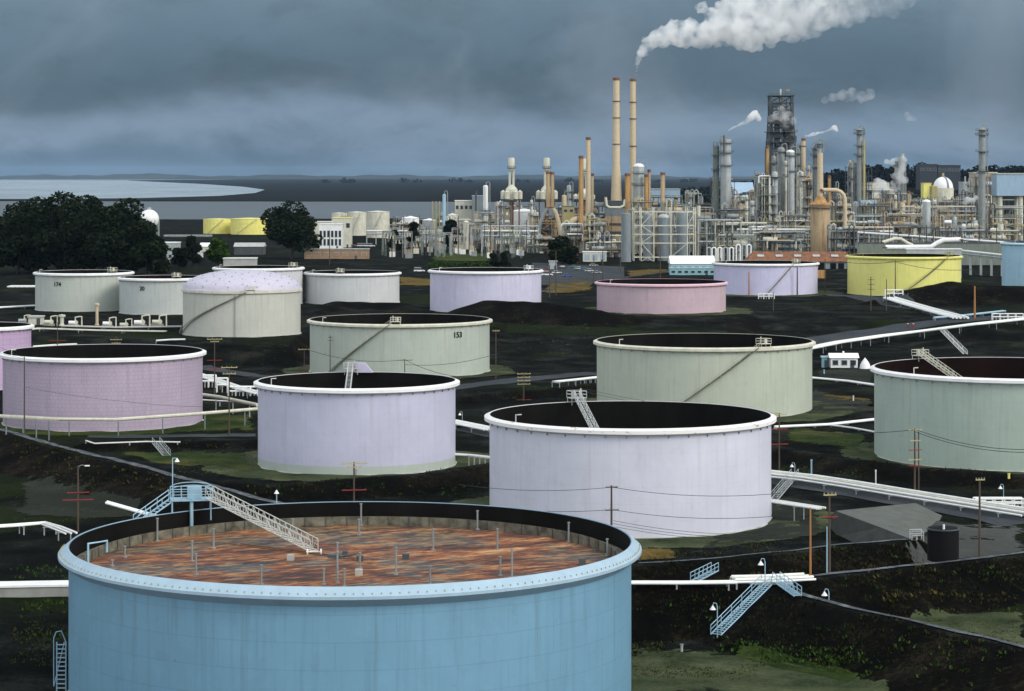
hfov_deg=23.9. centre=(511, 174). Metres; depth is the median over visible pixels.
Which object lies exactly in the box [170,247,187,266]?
garden bush
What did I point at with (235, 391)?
pipe portal
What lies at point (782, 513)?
asphalt pad
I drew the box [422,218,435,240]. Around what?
cone roof tank
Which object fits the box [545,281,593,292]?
grass patch
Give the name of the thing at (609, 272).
parking lot
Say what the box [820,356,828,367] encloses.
portable toilet
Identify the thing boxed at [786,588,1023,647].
crest path
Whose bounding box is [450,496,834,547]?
gravel pad
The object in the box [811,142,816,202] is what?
process column
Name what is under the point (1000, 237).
rack
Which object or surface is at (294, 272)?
storage tank
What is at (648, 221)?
upright drum
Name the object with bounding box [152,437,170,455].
steel stairs
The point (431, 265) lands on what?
garden hedge
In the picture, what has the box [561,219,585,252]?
process unit
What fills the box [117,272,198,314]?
storage tank
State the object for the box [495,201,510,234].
process unit
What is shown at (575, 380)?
pipeline
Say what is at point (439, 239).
switchyard gantry
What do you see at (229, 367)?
utility pole
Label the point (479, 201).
site building
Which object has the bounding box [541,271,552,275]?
parked car
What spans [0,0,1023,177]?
sky
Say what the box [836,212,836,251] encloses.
thin pole
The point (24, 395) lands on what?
utility pole
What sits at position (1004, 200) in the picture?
process unit
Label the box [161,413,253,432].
grass patch
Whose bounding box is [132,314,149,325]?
pump set
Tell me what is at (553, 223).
process unit
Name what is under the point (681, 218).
upright drum
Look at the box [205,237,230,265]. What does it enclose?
broadleaf tree
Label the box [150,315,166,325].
pump set
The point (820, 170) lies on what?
chimney stack
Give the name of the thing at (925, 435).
power line
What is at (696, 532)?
power line
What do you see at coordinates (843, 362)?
window
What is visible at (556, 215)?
curved duct
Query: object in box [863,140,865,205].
riser pipe
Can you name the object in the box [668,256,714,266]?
roof
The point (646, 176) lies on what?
chimney stack
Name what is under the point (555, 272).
utility pole
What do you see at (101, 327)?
pipeline
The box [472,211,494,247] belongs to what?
process unit
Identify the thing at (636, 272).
grass patch
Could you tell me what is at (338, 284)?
storage tank
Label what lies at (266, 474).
gravel pad
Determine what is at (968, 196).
process column
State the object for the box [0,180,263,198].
bay water
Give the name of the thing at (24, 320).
pump set
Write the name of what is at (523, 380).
utility pole
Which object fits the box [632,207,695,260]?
steel framework
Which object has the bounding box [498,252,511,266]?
round shrub
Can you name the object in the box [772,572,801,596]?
steel stairs
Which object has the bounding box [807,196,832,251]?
regenerator
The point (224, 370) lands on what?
road
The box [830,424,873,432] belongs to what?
pipeline
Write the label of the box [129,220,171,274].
broadleaf tree
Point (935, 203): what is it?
process column
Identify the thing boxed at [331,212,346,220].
cone roof tank
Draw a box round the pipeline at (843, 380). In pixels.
[812,377,873,385]
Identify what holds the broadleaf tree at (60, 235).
on the ground
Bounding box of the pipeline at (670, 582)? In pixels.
[631,580,736,590]
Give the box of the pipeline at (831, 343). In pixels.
[812,317,1023,352]
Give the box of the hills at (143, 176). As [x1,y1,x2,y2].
[0,173,761,178]
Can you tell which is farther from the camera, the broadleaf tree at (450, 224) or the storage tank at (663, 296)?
the broadleaf tree at (450, 224)
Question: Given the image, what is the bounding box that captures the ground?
[0,185,1023,690]
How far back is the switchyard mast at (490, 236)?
1344.68 m
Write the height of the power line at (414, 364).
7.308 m
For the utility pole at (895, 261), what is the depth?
904.84 m
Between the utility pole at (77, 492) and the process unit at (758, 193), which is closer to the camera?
the utility pole at (77, 492)
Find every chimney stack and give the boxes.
[475,191,476,212]
[546,171,549,206]
[550,172,553,206]
[579,156,583,227]
[585,137,590,235]
[591,173,593,215]
[611,78,621,200]
[625,173,630,212]
[629,79,636,206]
[644,174,648,212]
[647,169,650,212]
[660,172,664,213]
[765,146,768,173]
[801,138,805,187]
[817,153,823,195]
[828,175,830,201]
[907,191,909,221]
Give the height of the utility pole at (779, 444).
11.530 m
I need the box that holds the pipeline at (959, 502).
[771,470,1023,516]
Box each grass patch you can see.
[122,451,250,469]
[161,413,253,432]
[399,277,429,285]
[432,253,489,261]
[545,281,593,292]
[627,269,668,275]
[637,548,674,559]
[735,646,858,681]
[786,428,865,449]
[821,393,870,402]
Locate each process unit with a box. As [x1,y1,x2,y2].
[389,220,422,243]
[394,216,423,235]
[437,212,446,232]
[445,215,473,241]
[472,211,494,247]
[487,227,522,250]
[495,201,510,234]
[505,202,536,210]
[524,233,554,253]
[529,210,565,250]
[553,204,585,243]
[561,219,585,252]
[582,213,608,250]
[584,237,620,256]
[594,201,604,234]
[596,231,620,246]
[627,196,661,254]
[651,193,682,217]
[659,198,696,254]
[681,189,710,243]
[681,203,710,245]
[692,209,715,254]
[707,221,749,255]
[708,207,744,248]
[710,176,734,239]
[714,231,754,260]
[722,202,748,242]
[732,195,760,248]
[733,189,753,211]
[748,227,807,251]
[753,171,780,235]
[757,216,809,251]
[777,211,809,251]
[795,171,808,242]
[800,174,813,251]
[823,192,847,211]
[827,223,879,253]
[828,200,859,253]
[831,193,852,226]
[845,160,873,240]
[853,200,889,241]
[862,186,893,241]
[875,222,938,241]
[879,189,920,238]
[879,197,910,238]
[881,211,921,241]
[912,203,948,239]
[915,198,962,239]
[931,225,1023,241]
[934,215,984,241]
[942,196,965,235]
[955,189,972,234]
[970,171,991,234]
[976,202,1023,239]
[1003,199,1023,239]
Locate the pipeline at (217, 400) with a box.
[203,399,230,405]
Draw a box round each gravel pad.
[0,411,232,435]
[201,450,489,481]
[282,365,515,378]
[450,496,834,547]
[565,397,857,421]
[585,307,752,315]
[726,290,844,296]
[840,442,1023,473]
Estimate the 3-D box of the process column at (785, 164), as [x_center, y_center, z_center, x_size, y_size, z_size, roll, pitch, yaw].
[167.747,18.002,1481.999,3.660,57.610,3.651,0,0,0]
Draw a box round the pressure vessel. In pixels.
[697,206,700,219]
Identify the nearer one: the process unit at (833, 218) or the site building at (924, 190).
the process unit at (833, 218)
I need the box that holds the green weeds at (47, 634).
[11,344,1018,685]
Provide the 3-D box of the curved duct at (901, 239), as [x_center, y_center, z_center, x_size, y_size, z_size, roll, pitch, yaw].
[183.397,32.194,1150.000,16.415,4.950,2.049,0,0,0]
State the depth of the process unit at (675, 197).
1469.89 m
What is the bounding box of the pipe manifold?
[706,244,751,260]
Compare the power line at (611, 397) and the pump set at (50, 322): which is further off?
the pump set at (50, 322)
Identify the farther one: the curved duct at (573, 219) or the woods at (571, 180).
the woods at (571, 180)
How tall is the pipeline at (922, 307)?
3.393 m
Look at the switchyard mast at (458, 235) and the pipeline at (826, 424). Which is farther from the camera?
the switchyard mast at (458, 235)
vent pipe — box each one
[436,201,436,235]
[439,201,439,241]
[723,135,724,155]
[964,176,965,202]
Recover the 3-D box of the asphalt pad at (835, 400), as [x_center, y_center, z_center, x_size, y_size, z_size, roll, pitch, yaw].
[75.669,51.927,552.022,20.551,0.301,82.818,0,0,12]
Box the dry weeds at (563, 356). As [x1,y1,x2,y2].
[11,292,1006,601]
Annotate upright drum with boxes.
[621,209,633,261]
[643,208,654,260]
[657,210,672,260]
[676,206,689,255]
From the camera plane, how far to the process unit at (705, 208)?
1541.79 m
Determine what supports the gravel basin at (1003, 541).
on the ground
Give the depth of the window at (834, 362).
649.55 m
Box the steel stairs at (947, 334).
[940,327,967,353]
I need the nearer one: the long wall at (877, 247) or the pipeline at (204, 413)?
the pipeline at (204, 413)
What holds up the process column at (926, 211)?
on the ground
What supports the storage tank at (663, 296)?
on the gravel pad at (732, 310)
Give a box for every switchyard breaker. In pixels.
[389,248,394,256]
[405,249,410,257]
[413,245,418,253]
[439,245,443,253]
[460,246,465,253]
[471,248,476,255]
[518,247,523,255]
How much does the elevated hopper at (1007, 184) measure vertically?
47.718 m
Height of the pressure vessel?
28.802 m
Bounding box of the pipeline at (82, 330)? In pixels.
[32,328,166,332]
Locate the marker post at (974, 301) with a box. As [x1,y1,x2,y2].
[974,286,975,317]
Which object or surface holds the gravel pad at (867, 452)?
on the ground
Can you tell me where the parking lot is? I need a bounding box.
[532,263,623,284]
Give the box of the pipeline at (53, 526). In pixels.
[0,521,77,540]
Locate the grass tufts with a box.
[11,412,1022,679]
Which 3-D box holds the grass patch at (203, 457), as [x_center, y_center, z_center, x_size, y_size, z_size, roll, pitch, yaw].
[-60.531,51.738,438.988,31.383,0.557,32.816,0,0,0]
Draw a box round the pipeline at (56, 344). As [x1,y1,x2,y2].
[33,343,76,346]
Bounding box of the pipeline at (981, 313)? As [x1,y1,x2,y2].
[933,310,1005,320]
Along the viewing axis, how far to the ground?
411.67 m
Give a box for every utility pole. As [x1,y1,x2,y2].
[24,357,24,433]
[50,322,65,344]
[63,465,92,531]
[207,338,221,393]
[221,366,236,435]
[298,348,310,372]
[329,230,329,264]
[341,462,366,500]
[495,344,495,378]
[517,372,530,400]
[549,265,549,296]
[555,251,555,294]
[605,485,618,525]
[660,246,660,277]
[748,272,749,294]
[771,413,787,470]
[809,508,811,575]
[822,492,837,572]
[867,277,874,310]
[886,279,886,310]
[890,260,903,291]
[909,428,921,489]
[918,432,918,489]
[976,478,984,556]
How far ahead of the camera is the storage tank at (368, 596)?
227.28 m
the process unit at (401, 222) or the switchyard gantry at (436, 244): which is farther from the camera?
the process unit at (401, 222)
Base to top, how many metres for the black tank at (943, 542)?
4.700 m
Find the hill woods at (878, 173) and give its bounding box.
[680,161,1023,203]
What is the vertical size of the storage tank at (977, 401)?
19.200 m
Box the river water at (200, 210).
[0,179,604,218]
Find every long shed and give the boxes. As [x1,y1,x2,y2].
[304,248,369,258]
[744,252,846,268]
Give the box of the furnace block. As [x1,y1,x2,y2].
[604,200,624,245]
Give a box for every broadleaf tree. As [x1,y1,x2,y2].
[0,211,50,273]
[2,196,80,269]
[29,190,96,269]
[61,194,108,269]
[79,205,141,271]
[84,199,102,269]
[113,197,151,267]
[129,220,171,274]
[181,235,203,266]
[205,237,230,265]
[260,200,323,258]
[387,229,401,249]
[407,221,421,247]
[441,219,460,250]
[547,235,578,264]
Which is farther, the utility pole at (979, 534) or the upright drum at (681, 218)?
the upright drum at (681, 218)
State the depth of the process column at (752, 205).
1448.82 m
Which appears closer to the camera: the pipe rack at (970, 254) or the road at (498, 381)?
the road at (498, 381)
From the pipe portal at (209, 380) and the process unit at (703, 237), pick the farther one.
the process unit at (703, 237)
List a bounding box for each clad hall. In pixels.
[651,188,679,210]
[731,182,753,207]
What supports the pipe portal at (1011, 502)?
on the ground
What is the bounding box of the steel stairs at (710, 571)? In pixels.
[690,562,718,579]
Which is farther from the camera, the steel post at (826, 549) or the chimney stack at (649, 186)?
the chimney stack at (649, 186)
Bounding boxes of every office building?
[314,221,332,243]
[319,223,343,247]
[332,217,352,246]
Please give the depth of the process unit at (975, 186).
1452.18 m
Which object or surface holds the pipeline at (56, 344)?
on the ground
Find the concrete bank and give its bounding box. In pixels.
[830,503,941,542]
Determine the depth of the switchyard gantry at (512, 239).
1368.65 m
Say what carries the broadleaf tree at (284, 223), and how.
on the ground
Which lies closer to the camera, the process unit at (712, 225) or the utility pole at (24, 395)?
the utility pole at (24, 395)
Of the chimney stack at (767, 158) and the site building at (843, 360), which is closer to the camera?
the site building at (843, 360)
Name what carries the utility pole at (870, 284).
on the ground
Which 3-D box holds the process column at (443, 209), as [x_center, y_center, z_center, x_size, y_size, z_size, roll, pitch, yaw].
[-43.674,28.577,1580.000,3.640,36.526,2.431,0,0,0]
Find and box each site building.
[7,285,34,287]
[163,235,211,236]
[165,242,180,262]
[200,243,209,251]
[223,257,257,265]
[233,243,265,254]
[454,200,471,242]
[472,195,482,242]
[505,208,508,219]
[562,206,573,235]
[828,351,858,367]
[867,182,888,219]
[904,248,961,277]
[916,164,936,189]
[921,183,930,200]
[929,186,936,200]
[937,165,960,189]
[959,182,966,210]
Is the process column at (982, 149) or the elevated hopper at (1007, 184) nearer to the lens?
the process column at (982, 149)
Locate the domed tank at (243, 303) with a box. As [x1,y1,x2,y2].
[180,270,301,336]
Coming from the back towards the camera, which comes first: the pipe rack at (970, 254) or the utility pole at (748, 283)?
the pipe rack at (970, 254)
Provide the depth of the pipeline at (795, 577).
280.65 m
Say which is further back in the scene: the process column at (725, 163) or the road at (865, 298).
the process column at (725, 163)
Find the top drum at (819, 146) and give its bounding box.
[817,138,823,152]
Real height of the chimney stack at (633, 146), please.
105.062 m
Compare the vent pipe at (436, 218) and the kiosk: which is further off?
the vent pipe at (436, 218)
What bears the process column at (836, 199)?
on the ground
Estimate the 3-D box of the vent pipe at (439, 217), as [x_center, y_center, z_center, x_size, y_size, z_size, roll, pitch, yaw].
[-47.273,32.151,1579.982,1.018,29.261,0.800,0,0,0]
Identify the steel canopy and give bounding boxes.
[858,200,876,240]
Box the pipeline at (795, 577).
[729,573,815,589]
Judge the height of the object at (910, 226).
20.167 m
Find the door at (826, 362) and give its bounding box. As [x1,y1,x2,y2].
[824,360,828,367]
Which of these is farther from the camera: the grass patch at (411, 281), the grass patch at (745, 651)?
the grass patch at (411, 281)
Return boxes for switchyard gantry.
[382,230,392,250]
[385,233,395,255]
[393,236,405,253]
[402,231,412,257]
[413,241,422,254]
[417,227,425,246]
[421,228,432,252]
[429,230,435,255]
[435,236,445,255]
[437,236,444,256]
[439,232,451,255]
[451,228,457,254]
[469,233,477,247]
[470,227,482,255]
[486,241,492,254]
[494,238,501,252]
[501,231,510,251]
[502,238,514,255]
[512,228,521,257]
[513,232,520,253]
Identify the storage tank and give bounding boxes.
[0,322,33,389]
[0,344,205,431]
[33,267,134,311]
[53,458,641,690]
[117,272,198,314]
[212,262,304,303]
[253,360,459,474]
[303,268,401,303]
[307,313,492,375]
[428,265,543,311]
[484,388,776,538]
[593,333,815,416]
[594,279,727,313]
[712,258,819,295]
[845,251,962,295]
[870,347,1023,471]
[1000,241,1023,285]
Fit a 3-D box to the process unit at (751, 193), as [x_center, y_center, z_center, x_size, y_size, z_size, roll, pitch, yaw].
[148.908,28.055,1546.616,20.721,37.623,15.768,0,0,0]
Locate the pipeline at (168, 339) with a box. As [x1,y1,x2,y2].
[156,339,184,342]
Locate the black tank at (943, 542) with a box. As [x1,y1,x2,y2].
[926,524,959,561]
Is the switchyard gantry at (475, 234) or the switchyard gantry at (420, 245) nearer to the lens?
the switchyard gantry at (420, 245)
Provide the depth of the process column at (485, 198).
1558.85 m
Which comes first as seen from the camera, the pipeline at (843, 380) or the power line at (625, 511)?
the power line at (625, 511)
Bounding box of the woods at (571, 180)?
[321,177,719,182]
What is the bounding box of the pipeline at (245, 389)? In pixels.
[203,373,257,397]
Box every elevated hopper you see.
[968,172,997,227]
[990,173,1023,239]
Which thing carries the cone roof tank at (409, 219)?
on the ground
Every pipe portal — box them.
[203,374,216,387]
[216,377,228,392]
[228,386,257,395]
[758,293,774,298]
[884,289,902,296]
[909,529,923,540]
[972,497,1023,506]
[991,313,1023,319]
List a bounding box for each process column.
[442,190,447,244]
[480,182,489,245]
[528,196,534,233]
[562,191,568,205]
[566,182,573,205]
[594,205,598,234]
[631,160,646,251]
[687,189,693,251]
[711,141,719,221]
[718,135,733,221]
[743,191,749,252]
[748,197,756,246]
[760,176,771,225]
[769,152,777,171]
[774,155,777,171]
[778,143,786,230]
[783,146,796,230]
[783,157,788,230]
[795,144,801,205]
[796,141,801,170]
[805,162,811,211]
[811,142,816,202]
[833,181,838,223]
[849,160,854,205]
[854,125,864,219]
[892,191,898,219]
[922,196,932,240]
[931,196,938,214]
[965,177,971,212]
[975,124,988,239]
[998,220,1005,239]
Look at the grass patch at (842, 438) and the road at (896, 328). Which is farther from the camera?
the road at (896, 328)
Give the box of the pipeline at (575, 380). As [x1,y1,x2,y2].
[551,376,596,387]
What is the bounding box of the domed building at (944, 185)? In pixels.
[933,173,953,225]
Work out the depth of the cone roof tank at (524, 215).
1550.56 m
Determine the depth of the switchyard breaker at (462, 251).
1399.30 m
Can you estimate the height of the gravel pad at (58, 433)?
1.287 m
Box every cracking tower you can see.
[501,158,521,243]
[536,158,557,246]
[573,159,594,226]
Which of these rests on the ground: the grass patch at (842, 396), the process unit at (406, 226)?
the process unit at (406, 226)
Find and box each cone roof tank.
[203,218,230,233]
[231,218,267,234]
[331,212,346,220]
[347,211,365,235]
[366,211,389,237]
[402,216,418,226]
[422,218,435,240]
[448,213,457,223]
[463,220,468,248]
[514,209,538,246]
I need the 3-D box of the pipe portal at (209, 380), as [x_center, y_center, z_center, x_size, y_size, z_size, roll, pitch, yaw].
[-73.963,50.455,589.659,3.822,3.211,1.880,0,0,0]
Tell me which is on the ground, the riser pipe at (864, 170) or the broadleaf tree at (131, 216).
the broadleaf tree at (131, 216)
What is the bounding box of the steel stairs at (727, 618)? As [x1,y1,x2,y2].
[710,575,771,634]
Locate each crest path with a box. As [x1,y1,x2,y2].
[0,428,283,502]
[638,539,905,562]
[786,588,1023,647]
[813,551,1023,575]
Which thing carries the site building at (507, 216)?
on the ground
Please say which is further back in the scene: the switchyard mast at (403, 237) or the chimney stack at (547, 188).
the chimney stack at (547, 188)
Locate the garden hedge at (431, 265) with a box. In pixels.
[426,261,490,268]
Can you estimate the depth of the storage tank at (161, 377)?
491.87 m
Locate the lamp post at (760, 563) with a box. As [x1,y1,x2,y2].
[758,558,765,584]
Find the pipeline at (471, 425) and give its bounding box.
[455,419,489,431]
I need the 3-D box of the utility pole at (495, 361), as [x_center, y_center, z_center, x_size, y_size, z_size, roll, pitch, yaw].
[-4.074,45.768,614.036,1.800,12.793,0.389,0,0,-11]
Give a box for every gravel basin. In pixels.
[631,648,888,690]
[905,521,1023,562]
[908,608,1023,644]
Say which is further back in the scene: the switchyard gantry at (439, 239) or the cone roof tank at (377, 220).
the cone roof tank at (377, 220)
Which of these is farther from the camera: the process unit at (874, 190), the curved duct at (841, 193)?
the process unit at (874, 190)
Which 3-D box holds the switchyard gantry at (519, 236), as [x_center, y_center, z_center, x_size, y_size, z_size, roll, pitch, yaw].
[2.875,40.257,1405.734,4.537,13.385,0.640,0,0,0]
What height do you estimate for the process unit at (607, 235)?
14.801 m
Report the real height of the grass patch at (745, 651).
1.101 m
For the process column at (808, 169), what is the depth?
1494.47 m
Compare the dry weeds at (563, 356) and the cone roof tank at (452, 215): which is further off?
the cone roof tank at (452, 215)
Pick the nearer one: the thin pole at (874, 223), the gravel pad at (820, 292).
the gravel pad at (820, 292)
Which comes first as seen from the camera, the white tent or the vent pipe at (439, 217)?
the white tent
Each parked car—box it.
[414,267,424,271]
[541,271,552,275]
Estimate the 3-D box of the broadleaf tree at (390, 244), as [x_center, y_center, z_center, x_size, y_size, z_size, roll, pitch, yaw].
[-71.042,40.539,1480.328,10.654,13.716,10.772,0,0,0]
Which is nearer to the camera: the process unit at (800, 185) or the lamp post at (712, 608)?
the lamp post at (712, 608)
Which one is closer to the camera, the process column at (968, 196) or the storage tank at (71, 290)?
the storage tank at (71, 290)
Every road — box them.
[88,433,255,437]
[203,365,272,377]
[455,372,596,389]
[455,428,489,436]
[541,270,668,291]
[771,478,1023,525]
[807,314,1023,343]
[828,290,975,320]
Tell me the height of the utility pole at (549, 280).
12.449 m
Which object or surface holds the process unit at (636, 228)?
on the ground
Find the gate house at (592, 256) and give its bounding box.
[582,251,606,261]
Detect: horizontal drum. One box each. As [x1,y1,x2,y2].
[697,216,710,255]
[727,214,738,221]
[743,217,754,228]
[867,220,878,241]
[944,220,951,236]
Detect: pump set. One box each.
[18,315,29,322]
[42,315,57,325]
[68,316,81,324]
[101,317,116,325]
[120,318,131,325]
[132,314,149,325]
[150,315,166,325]
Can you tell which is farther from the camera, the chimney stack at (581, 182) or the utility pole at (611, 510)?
the chimney stack at (581, 182)
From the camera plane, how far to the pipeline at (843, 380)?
603.33 m
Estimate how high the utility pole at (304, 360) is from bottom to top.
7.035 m
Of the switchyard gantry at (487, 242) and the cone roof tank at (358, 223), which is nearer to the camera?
the switchyard gantry at (487, 242)
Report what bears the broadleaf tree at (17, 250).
on the ground
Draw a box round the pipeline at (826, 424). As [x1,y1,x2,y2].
[773,418,873,428]
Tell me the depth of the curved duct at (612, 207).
1429.37 m
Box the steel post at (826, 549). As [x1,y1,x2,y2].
[826,526,827,572]
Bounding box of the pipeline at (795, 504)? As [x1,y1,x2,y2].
[771,499,825,520]
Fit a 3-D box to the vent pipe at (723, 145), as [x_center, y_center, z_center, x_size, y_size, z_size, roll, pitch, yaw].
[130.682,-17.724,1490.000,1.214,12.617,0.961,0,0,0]
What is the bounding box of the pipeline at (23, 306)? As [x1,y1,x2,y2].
[0,305,34,307]
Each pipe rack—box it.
[366,230,440,244]
[481,225,538,240]
[697,219,741,256]
[726,222,766,228]
[736,229,809,251]
[843,226,893,251]
[852,215,907,241]
[857,231,1003,253]
[901,206,975,238]
[962,250,1001,275]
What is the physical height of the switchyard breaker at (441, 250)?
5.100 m
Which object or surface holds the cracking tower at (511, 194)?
on the ground
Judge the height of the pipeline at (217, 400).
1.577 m
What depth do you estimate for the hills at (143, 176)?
30223.97 m
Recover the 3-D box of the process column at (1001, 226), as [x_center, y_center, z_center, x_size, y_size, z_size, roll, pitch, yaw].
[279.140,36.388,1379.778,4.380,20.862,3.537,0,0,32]
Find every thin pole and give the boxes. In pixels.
[577,208,577,254]
[611,213,611,257]
[756,217,756,251]
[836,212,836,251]
[874,208,874,241]
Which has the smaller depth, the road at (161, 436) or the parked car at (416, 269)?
the road at (161, 436)
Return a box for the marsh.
[0,179,757,201]
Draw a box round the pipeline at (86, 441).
[85,440,179,444]
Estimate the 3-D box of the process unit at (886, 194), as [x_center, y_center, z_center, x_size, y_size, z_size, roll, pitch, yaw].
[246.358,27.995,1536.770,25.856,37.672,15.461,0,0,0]
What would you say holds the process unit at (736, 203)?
on the ground
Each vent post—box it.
[58,314,64,325]
[94,303,99,324]
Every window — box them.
[585,254,589,259]
[592,254,596,259]
[832,360,837,364]
[841,360,846,364]
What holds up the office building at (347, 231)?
on the ground
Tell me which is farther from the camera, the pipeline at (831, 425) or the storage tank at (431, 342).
the storage tank at (431, 342)
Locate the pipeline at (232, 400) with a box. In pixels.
[203,393,257,416]
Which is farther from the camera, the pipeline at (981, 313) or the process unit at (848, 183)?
the process unit at (848, 183)
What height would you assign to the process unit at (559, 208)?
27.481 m
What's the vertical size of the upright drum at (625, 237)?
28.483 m
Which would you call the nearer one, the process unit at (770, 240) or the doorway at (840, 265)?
the doorway at (840, 265)
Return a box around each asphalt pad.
[13,466,143,517]
[694,496,822,551]
[806,388,873,413]
[817,368,873,382]
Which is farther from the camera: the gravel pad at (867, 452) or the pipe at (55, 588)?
the gravel pad at (867, 452)
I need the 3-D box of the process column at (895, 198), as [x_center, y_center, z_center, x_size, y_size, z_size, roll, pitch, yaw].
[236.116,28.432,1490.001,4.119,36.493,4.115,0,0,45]
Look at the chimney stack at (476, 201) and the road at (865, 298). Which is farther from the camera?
the chimney stack at (476, 201)
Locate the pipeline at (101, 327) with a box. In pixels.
[61,325,181,328]
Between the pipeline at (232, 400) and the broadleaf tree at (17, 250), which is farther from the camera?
the broadleaf tree at (17, 250)
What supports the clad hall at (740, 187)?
on the ground
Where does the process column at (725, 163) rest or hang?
on the ground
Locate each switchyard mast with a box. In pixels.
[403,216,403,258]
[419,215,419,254]
[458,216,458,254]
[484,225,484,256]
[490,222,490,251]
[499,219,499,254]
[526,220,526,253]
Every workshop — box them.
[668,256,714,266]
[669,267,713,274]
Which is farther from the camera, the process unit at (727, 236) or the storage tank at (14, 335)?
the process unit at (727, 236)
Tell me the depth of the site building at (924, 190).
1800.00 m
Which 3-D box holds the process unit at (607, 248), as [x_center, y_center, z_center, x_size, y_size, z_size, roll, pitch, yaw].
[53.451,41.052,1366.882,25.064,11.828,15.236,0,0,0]
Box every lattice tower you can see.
[765,89,797,180]
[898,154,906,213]
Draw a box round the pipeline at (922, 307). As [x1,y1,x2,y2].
[883,296,968,318]
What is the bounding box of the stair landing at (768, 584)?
[749,582,791,584]
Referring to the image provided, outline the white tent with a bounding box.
[860,358,869,368]
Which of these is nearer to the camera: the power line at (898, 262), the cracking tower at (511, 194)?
the power line at (898, 262)
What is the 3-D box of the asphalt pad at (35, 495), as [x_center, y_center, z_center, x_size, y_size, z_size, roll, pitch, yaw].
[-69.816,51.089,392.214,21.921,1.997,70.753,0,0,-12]
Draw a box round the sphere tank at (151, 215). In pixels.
[141,207,158,234]
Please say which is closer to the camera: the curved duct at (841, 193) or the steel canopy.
the curved duct at (841, 193)
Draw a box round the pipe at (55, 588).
[0,580,68,596]
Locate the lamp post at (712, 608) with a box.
[710,602,717,637]
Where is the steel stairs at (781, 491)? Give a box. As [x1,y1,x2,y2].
[771,469,798,499]
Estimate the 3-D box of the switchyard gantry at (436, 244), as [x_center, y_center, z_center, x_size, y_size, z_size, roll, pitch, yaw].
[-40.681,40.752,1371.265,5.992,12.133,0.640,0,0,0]
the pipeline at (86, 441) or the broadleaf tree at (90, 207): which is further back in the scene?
the broadleaf tree at (90, 207)
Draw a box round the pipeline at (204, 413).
[0,407,257,439]
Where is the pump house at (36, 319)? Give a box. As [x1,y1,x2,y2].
[27,315,44,324]
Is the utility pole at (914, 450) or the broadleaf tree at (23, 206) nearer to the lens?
the utility pole at (914, 450)
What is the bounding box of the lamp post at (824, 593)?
[821,589,828,599]
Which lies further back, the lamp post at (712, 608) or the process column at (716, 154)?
the process column at (716, 154)
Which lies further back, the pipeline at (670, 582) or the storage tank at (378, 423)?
the storage tank at (378, 423)
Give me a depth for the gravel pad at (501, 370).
637.68 m
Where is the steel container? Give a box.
[818,270,824,277]
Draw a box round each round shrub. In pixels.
[489,252,499,266]
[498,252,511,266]
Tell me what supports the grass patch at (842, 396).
on the asphalt pad at (835, 400)
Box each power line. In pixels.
[0,347,228,406]
[304,348,498,376]
[458,484,779,518]
[587,389,642,400]
[613,520,766,539]
[782,430,1023,452]
[839,261,971,269]
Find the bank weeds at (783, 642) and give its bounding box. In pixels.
[11,292,1023,665]
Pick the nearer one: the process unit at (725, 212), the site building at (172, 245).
the site building at (172, 245)
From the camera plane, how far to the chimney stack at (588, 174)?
1448.72 m
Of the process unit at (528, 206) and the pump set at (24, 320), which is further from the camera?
the process unit at (528, 206)
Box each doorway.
[818,263,823,268]
[830,263,835,268]
[838,263,843,268]
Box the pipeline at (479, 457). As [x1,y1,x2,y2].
[455,453,489,465]
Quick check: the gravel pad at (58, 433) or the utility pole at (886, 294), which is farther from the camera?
the utility pole at (886, 294)
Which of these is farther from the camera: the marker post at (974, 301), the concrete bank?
the marker post at (974, 301)
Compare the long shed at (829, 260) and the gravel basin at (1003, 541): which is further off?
the long shed at (829, 260)
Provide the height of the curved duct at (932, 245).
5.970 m
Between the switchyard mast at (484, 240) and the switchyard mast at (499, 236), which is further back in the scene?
the switchyard mast at (499, 236)
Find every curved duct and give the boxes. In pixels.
[536,206,549,236]
[550,207,561,235]
[565,215,585,235]
[604,196,624,208]
[820,188,846,243]
[880,237,912,244]
[883,237,963,249]
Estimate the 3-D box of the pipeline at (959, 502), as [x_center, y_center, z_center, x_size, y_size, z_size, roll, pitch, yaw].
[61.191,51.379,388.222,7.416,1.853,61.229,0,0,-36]
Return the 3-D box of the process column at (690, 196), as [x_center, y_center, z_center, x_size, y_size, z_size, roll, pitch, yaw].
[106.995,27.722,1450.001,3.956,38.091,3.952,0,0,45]
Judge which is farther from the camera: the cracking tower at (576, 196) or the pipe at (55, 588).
the cracking tower at (576, 196)
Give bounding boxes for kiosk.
[548,261,556,268]
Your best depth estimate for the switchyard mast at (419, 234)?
1399.90 m
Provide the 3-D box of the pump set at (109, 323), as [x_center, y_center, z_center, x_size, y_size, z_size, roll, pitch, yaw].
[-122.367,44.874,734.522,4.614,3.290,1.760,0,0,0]
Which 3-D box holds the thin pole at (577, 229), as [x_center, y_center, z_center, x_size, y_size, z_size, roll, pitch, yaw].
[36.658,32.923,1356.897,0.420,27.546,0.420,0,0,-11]
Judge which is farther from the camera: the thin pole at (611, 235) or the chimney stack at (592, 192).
the chimney stack at (592, 192)
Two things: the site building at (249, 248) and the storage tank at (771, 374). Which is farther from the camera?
the site building at (249, 248)
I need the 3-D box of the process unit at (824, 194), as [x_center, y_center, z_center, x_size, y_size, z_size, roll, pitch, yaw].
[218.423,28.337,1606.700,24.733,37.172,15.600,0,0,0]
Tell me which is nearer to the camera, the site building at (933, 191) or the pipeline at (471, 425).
the pipeline at (471, 425)
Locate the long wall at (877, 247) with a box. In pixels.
[857,242,1001,264]

